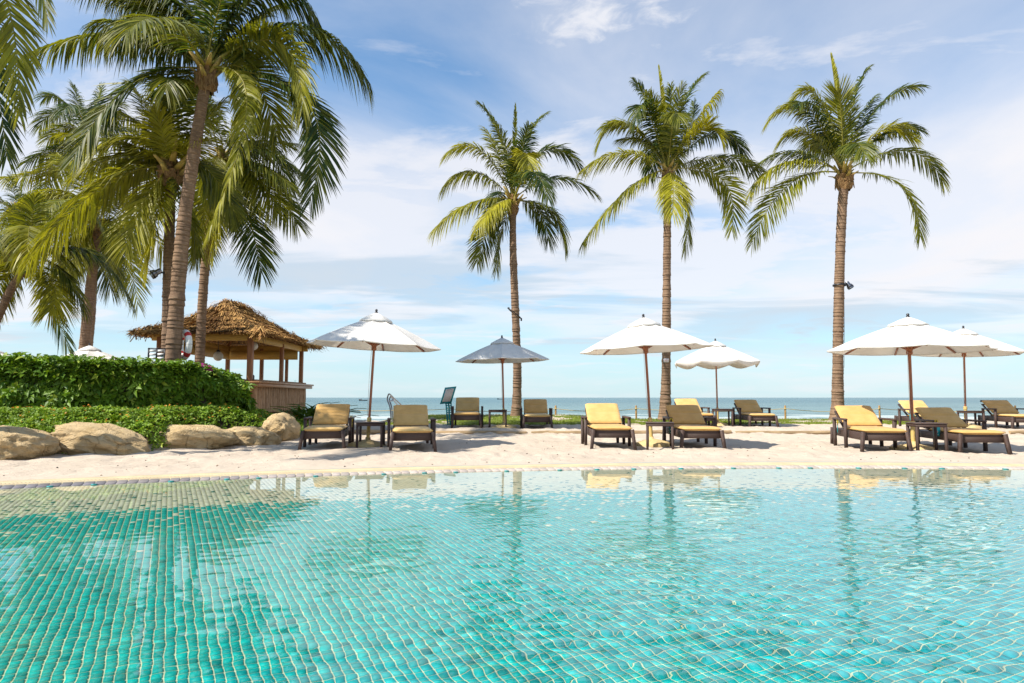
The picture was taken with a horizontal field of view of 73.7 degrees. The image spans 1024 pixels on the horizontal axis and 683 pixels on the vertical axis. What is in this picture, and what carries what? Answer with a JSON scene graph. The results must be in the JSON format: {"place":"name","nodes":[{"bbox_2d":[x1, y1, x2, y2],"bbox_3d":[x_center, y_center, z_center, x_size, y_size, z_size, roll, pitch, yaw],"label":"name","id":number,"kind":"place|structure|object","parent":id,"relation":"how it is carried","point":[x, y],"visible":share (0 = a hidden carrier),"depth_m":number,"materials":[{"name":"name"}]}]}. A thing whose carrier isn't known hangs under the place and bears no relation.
{"place":"outdoors","nodes":[
{"label":"outdoors","id":0,"kind":"place"},
{"bbox_2d":[3,437,1014,475],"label":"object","id":1,"kind":"object","parent":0,"point":[504,450],"visible":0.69,"depth_m":10.13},
{"bbox_2d":[0,468,1023,682],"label":"pool water","id":2,"kind":"structure","parent":0,"point":[813,575],"depth_m":3.56,"materials":[{"name":"teal liquid"}]},
{"bbox_2d":[0,414,1023,480],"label":"sand","id":3,"kind":"structure","parent":0,"point":[487,448],"depth_m":10.92,"materials":[{"name":"beige sand"}]},
{"bbox_2d":[0,166,45,249],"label":"coconut palm","id":4,"kind":"object","parent":3,"relation":"on","point":[16,197],"visible":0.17,"depth_m":26.60,"materials":[{"name":"green plant"}]},
{"bbox_2d":[0,0,57,177],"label":"coconut palm","id":5,"kind":"object","parent":3,"relation":"on","point":[10,58],"visible":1,"depth_m":9.76,"materials":[{"name":"green plant"}]},
{"bbox_2d":[0,425,60,459],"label":"boulder","id":6,"kind":"object","parent":3,"relation":"on","point":[21,443],"visible":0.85,"depth_m":9.94,"materials":[{"name":"stone"}]},
{"bbox_2d":[0,191,135,355],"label":"coconut palm","id":7,"kind":"object","parent":3,"relation":"on","point":[17,238],"visible":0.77,"depth_m":17.55,"materials":[{"name":"green plant"}]},
{"bbox_2d":[0,79,152,345],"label":"coconut palm","id":8,"kind":"object","parent":3,"relation":"on","point":[67,109],"visible":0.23,"depth_m":28.12,"materials":[{"name":"green plant"}]},
{"bbox_2d":[0,147,163,348],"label":"coconut palm","id":9,"kind":"object","parent":3,"relation":"on","point":[96,240],"visible":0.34,"depth_m":24.10,"materials":[{"name":"green plant"}]},
{"bbox_2d":[64,343,115,359],"bbox_3d":[-12.694,1.276,20.464,2.317,2.458,2.317,-1,-5,-5],"label":"parasol","id":10,"kind":"object","parent":3,"relation":"on","point":[89,350],"visible":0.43,"depth_m":20.27,"materials":[{"name":"fabric"}]},
{"bbox_2d":[15,417,258,442],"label":"bed soil","id":11,"kind":"structure","parent":3,"relation":"on","point":[228,425],"depth_m":13.51,"materials":[{"name":"brown soil"}]},
{"bbox_2d":[50,422,150,454],"bbox_3d":[-6.731,1.647,11.123,1.775,0.687,1.156,0,-5,0],"label":"boulder","id":12,"kind":"object","parent":11,"relation":"on","point":[75,438],"visible":0.57,"depth_m":10.70,"materials":[{"name":"stone"}]},
{"bbox_2d":[0,351,257,420],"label":"hedge","id":13,"kind":"object","parent":11,"relation":"on","point":[83,380],"visible":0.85,"depth_m":12.64,"materials":[{"name":"plant"}]},
{"bbox_2d":[16,71,251,352],"bbox_3d":[-8.709,-2.352,16.221,4.907,8.269,4.408,0,-5,0],"label":"coconut palm","id":14,"kind":"object","parent":11,"relation":"on","point":[159,194],"visible":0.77,"depth_m":15.66,"materials":[{"name":"green plant"}]},
{"bbox_2d":[148,268,164,278],"bbox_3d":[-8.069,-1.547,15.586,0.432,0.266,0.215,1,-5,-15],"label":"spotlight","id":15,"kind":"object","parent":14,"relation":"attached to","point":[154,274],"visible":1,"depth_m":15.52,"materials":[{"name":"metal"}]},
{"bbox_2d":[147,348,165,363],"bbox_3d":[-7.925,0.620,15.212,0.380,0.955,0.076,0,-5,0],"label":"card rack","id":16,"kind":"object","parent":11,"relation":"on","point":[156,350],"visible":0.59,"depth_m":15.21,"materials":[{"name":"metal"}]},
{"bbox_2d":[0,403,331,453],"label":"flowering shrubs","id":17,"kind":"object","parent":11,"relation":"on","point":[31,417],"visible":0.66,"depth_m":11.94,"materials":[{"name":"green plant"}]},
{"bbox_2d":[145,424,239,448],"bbox_3d":[-5.943,1.784,12.434,1.969,0.557,1.125,0,-5,0],"label":"boulder","id":18,"kind":"object","parent":11,"relation":"on","point":[196,436],"visible":0.56,"depth_m":12.03,"materials":[{"name":"stone"}]},
{"bbox_2d":[20,0,374,361],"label":"coconut palm","id":19,"kind":"object","parent":11,"relation":"on","point":[148,27],"visible":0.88,"depth_m":15.12,"materials":[{"name":"green plant"}]},
{"bbox_2d":[181,330,191,359],"bbox_3d":[-7.231,0.076,15.074,0.143,0.684,0.684,5,-7,-44],"label":"life ring","id":20,"kind":"object","parent":19,"relation":"hanging from","point":[187,338],"visible":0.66,"depth_m":14.87,"materials":[{"name":"white plastic"}]},
{"bbox_2d":[262,412,300,441],"bbox_3d":[-4.806,1.849,14.194,0.692,0.735,1.005,0,-5,0],"label":"boulder","id":21,"kind":"object","parent":11,"relation":"on","point":[285,426],"visible":0.56,"depth_m":13.89,"materials":[{"name":"stone"}]},
{"bbox_2d":[122,298,328,419],"bbox_3d":[-8.893,0.696,22.192,4.375,4.081,6.534,0,-5,0],"label":"thatched bar","id":22,"kind":"object","parent":3,"relation":"on","point":[235,329],"visible":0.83,"depth_m":21.38,"materials":[{"name":"plant"}]},
{"bbox_2d":[213,341,222,360],"bbox_3d":[-9.054,0.166,21.057,0.295,0.868,0.295,0,-5,0],"label":"globe lamp","id":23,"kind":"object","parent":22,"relation":"hanging from","point":[217,355],"visible":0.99,"depth_m":20.95,"materials":[{"name":"white glass"}]},
{"bbox_2d":[153,92,314,364],"bbox_3d":[-7.695,-2.705,19.647,4.079,10.029,4.703,0,-5,0],"label":"coconut palm","id":24,"kind":"object","parent":3,"relation":"on","point":[255,176],"visible":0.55,"depth_m":19.11,"materials":[{"name":"green plant"}]},
{"bbox_2d":[226,426,281,445],"bbox_3d":[-5.046,1.886,13.244,1.020,0.501,0.925,0,-5,0],"label":"boulder","id":25,"kind":"object","parent":3,"relation":"on","point":[250,435],"visible":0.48,"depth_m":12.95,"materials":[{"name":"stone"}]},
{"bbox_2d":[270,402,376,424],"bbox_3d":[-5.100,1.905,17.619,2.527,0.686,2.457,3,-6,-34],"label":"spider lily","id":26,"kind":"object","parent":3,"relation":"on","point":[303,412],"visible":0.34,"depth_m":17.31,"materials":[{"name":"green plant"}]},
{"bbox_2d":[298,404,354,449],"bbox_3d":[-3.403,1.566,12.681,0.862,0.798,2.035,1,-5,-9],"label":"sun lounger","id":27,"kind":"object","parent":3,"relation":"on","point":[325,415],"visible":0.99,"depth_m":12.71,"materials":[{"name":"fabric"}]},
{"bbox_2d":[356,422,384,447],"bbox_3d":[-2.555,1.706,12.348,0.490,0.494,0.490,0,-5,-5],"label":"side table","id":28,"kind":"object","parent":3,"relation":"on","point":[359,425],"visible":0.88,"depth_m":12.14,"materials":[{"name":"wood"}]},
{"bbox_2d":[307,309,440,447],"bbox_3d":[-2.612,0.674,12.739,2.317,2.585,2.317,5,-5,-25],"label":"parasol","id":29,"kind":"object","parent":3,"relation":"on","point":[374,332],"visible":0.99,"depth_m":12.47,"materials":[{"name":"fabric"}]},
{"bbox_2d":[387,393,401,418],"bbox_3d":[-3.951,2.286,23.961,0.382,0.914,3.265,-1,-5,6],"label":"stair handrail","id":30,"kind":"object","parent":3,"relation":"on","point":[389,404],"visible":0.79,"depth_m":23.03,"materials":[{"name":"metal"}]},
{"bbox_2d":[387,405,436,451],"bbox_3d":[-1.819,1.550,12.337,0.862,0.798,2.035,1,-5,-10],"label":"sun lounger","id":31,"kind":"object","parent":3,"relation":"on","point":[410,422],"visible":0.99,"depth_m":12.25,"materials":[{"name":"fabric"}]},
{"bbox_2d":[440,386,455,424],"bbox_3d":[-1.791,1.831,19.143,0.460,1.143,0.072,0,-5,0],"label":"notice board","id":32,"kind":"object","parent":3,"relation":"on","point":[448,395],"visible":0.96,"depth_m":19.14,"materials":[{"name":"teal paint"}]},
{"bbox_2d":[451,397,482,427],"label":"sun lounger","id":33,"kind":"object","parent":3,"relation":"on","point":[466,404],"visible":1,"depth_m":18.47,"materials":[{"name":"fabric"}]},
{"bbox_2d":[488,410,506,427],"bbox_3d":[-0.370,2.028,17.802,0.490,0.494,0.490,0,-5,0],"label":"side table","id":34,"kind":"object","parent":3,"relation":"on","point":[489,420],"visible":0.88,"depth_m":17.58,"materials":[{"name":"wood"}]},
{"bbox_2d":[455,335,548,427],"bbox_3d":[-0.238,1.062,17.968,2.294,2.466,2.294,1,-5,-22],"label":"parasol","id":35,"kind":"object","parent":3,"relation":"on","point":[502,350],"visible":0.99,"depth_m":17.70,"materials":[{"name":"fabric"}]},
{"bbox_2d":[0,462,1023,485],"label":"overflow channel","id":36,"kind":"object","parent":3,"relation":"on","point":[73,480],"visible":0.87,"depth_m":8.92,"materials":[{"name":"beige stone"}]},
{"bbox_2d":[520,399,552,428],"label":"sun lounger","id":37,"kind":"object","parent":3,"relation":"on","point":[535,410],"visible":1,"depth_m":18.47,"materials":[{"name":"fabric"}]},
{"bbox_2d":[581,403,636,449],"bbox_3d":[1.761,1.559,12.753,0.862,0.798,2.035,0,-5,1],"label":"sun lounger","id":38,"kind":"object","parent":3,"relation":"on","point":[604,420],"visible":1,"depth_m":12.94,"materials":[{"name":"fabric"}]},
{"bbox_2d":[580,314,713,447],"bbox_3d":[2.527,0.710,12.736,2.282,2.473,2.282,-2,-5,-10],"label":"parasol","id":39,"kind":"object","parent":3,"relation":"on","point":[644,335],"visible":0.99,"depth_m":12.45,"materials":[{"name":"fabric"}]},
{"bbox_2d":[645,422,673,449],"bbox_3d":[2.597,1.665,11.984,0.490,0.494,0.490,-1,-5,12],"label":"side table","id":40,"kind":"object","parent":3,"relation":"on","point":[648,424],"visible":0.91,"depth_m":11.79,"materials":[{"name":"wicker"}]},
{"bbox_2d":[354,429,1023,433],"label":"terrace edging","id":41,"kind":"object","parent":3,"relation":"on","point":[364,431],"visible":0.35,"depth_m":16.65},
{"bbox_2d":[662,405,726,448],"bbox_3d":[3.353,1.586,12.809,0.862,0.780,2.035,0,-5,3],"label":"sun lounger","id":42,"kind":"object","parent":3,"relation":"on","point":[688,420],"visible":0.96,"depth_m":12.86,"materials":[{"name":"fabric"}]},
{"bbox_2d":[674,398,716,426],"bbox_3d":[4.987,1.976,18.873,0.862,0.798,2.035,0,-5,1],"label":"sun lounger","id":43,"kind":"object","parent":3,"relation":"on","point":[687,401],"visible":0.4,"depth_m":19.38,"materials":[{"name":"fabric"}]},
{"bbox_2d":[675,338,759,425],"bbox_3d":[5.678,1.138,18.951,2.212,2.457,2.212,3,-6,-33],"label":"parasol","id":44,"kind":"object","parent":3,"relation":"on","point":[717,355],"visible":0.93,"depth_m":18.49,"materials":[{"name":"fabric"}]},
{"bbox_2d":[712,409,733,426],"bbox_3d":[5.683,2.064,18.424,0.490,0.494,0.490,0,-5,5],"label":"side table","id":45,"kind":"object","parent":3,"relation":"on","point":[716,410],"visible":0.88,"depth_m":18.22,"materials":[{"name":"wood"}]},
{"bbox_2d":[731,400,778,426],"bbox_3d":[6.774,2.025,19.185,0.862,0.780,2.035,0,-5,4],"label":"sun lounger","id":46,"kind":"object","parent":3,"relation":"on","point":[751,410],"visible":1,"depth_m":19.22,"materials":[{"name":"fabric"}]},
{"bbox_2d":[830,405,912,451],"bbox_3d":[6.350,1.543,12.224,0.862,0.780,2.035,-1,-5,11],"label":"sun lounger","id":47,"kind":"object","parent":3,"relation":"on","point":[862,423],"visible":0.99,"depth_m":12.13,"materials":[{"name":"fabric"}]},
{"bbox_2d":[894,400,927,428],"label":"sun lounger","id":48,"kind":"object","parent":3,"relation":"on","point":[905,404],"visible":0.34,"depth_m":18.51,"materials":[{"name":"fabric"}]},
{"bbox_2d":[827,313,997,450],"bbox_3d":[7.057,0.712,12.084,2.479,2.442,2.479,1,-5,-3],"label":"parasol","id":49,"kind":"object","parent":3,"relation":"on","point":[908,335],"visible":0.96,"depth_m":11.87,"materials":[{"name":"fabric"}]},
{"bbox_2d":[905,422,948,450],"bbox_3d":[6.938,1.608,11.423,0.490,0.494,0.490,-1,-5,12],"label":"side table","id":50,"kind":"object","parent":3,"relation":"on","point":[917,425],"visible":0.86,"depth_m":11.24,"materials":[{"name":"wicker"}]},
{"bbox_2d":[910,407,1012,454],"bbox_3d":[7.857,1.564,12.121,0.862,0.770,2.035,-1,-5,9],"label":"sun lounger","id":51,"kind":"object","parent":3,"relation":"on","point":[961,434],"visible":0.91,"depth_m":11.88,"materials":[{"name":"fabric"}]},
{"bbox_2d":[933,420,939,435],"bbox_3d":[7.422,1.510,11.933,0.120,0.285,0.016,0,-5,0],"label":"hanging tag","id":52,"kind":"object","parent":51,"relation":"hanging from","point":[938,431],"visible":0.48,"depth_m":11.92,"materials":[{"name":"teal plastic"}]},
{"bbox_2d":[911,326,1023,428],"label":"parasol","id":53,"kind":"object","parent":3,"relation":"on","point":[1004,349],"visible":0.56,"depth_m":18.22,"materials":[{"name":"fabric"}]},
{"bbox_2d":[956,410,984,424],"bbox_3d":[12.173,2.083,18.105,0.490,0.494,0.490,-1,-5,8],"label":"side table","id":54,"kind":"object","parent":3,"relation":"on","point":[974,412],"visible":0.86,"depth_m":17.92,"materials":[{"name":"wood"}]},
{"bbox_2d":[978,400,1023,428],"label":"sun lounger","id":55,"kind":"object","parent":3,"relation":"on","point":[1006,411],"visible":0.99,"depth_m":18.20,"materials":[{"name":"fabric"}]},
{"bbox_2d":[0,0,1023,479],"label":"sky","id":56,"kind":"structure","parent":0,"point":[426,64],"materials":[{"name":"blue"}]},
{"bbox_2d":[385,413,907,425],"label":"lawn","id":57,"kind":"structure","parent":0,"point":[517,420],"depth_m":20.40,"materials":[{"name":"green plant"}]},
{"bbox_2d":[426,100,603,415],"bbox_3d":[0.152,-2.750,22.311,4.801,10.687,3.887,-3,-6,33],"label":"coconut palm","id":58,"kind":"object","parent":57,"relation":"on","point":[518,169],"visible":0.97,"depth_m":22.30,"materials":[{"name":"green plant"}]},
{"bbox_2d":[575,64,768,420],"bbox_3d":[5.312,-3.365,22.240,5.350,11.923,4.374,-3,-6,35],"label":"coconut palm","id":59,"kind":"object","parent":57,"relation":"on","point":[664,149],"visible":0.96,"depth_m":22.30,"materials":[{"name":"green plant"}]},
{"bbox_2d":[744,52,951,419],"bbox_3d":[11.001,-3.562,22.475,6.415,12.314,4.518,3,-6,-34],"label":"coconut palm","id":60,"kind":"object","parent":57,"relation":"on","point":[828,141],"visible":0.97,"depth_m":22.34,"materials":[{"name":"green plant"}]},
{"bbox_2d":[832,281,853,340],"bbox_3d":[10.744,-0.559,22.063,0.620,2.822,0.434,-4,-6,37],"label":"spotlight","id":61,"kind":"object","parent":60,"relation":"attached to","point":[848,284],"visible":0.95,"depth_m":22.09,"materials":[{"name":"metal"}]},
{"bbox_3d":[-2.124,2.400,23.081,0.081,0.470,0.083,0,-5,0],"label":"rope post","id":62,"kind":"object","parent":57,"relation":"on","visible":0},
{"bbox_2d":[357,408,989,411],"bbox_3d":[5.779,2.317,23.052,29.489,0.119,0.022,0,-5,0],"label":"barrier rope","id":63,"kind":"object","parent":62,"relation":"attached to","point":[652,409],"visible":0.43,"depth_m":23.04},
{"bbox_2d":[306,398,1023,420],"bbox_3d":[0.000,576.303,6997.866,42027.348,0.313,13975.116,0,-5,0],"label":"sea","id":64,"kind":"structure","parent":0,"point":[812,406],"depth_m":219.21,"materials":[{"name":"liquid"}]},
{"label":"pool floor","id":65,"kind":"structure","parent":0,"visible":0},
{"bbox_2d":[0,465,1023,488],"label":"pool rim","id":66,"kind":"object","parent":65,"relation":"on","point":[91,483],"visible":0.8,"depth_m":8.71,"materials":[{"name":"stone"}]}
]}

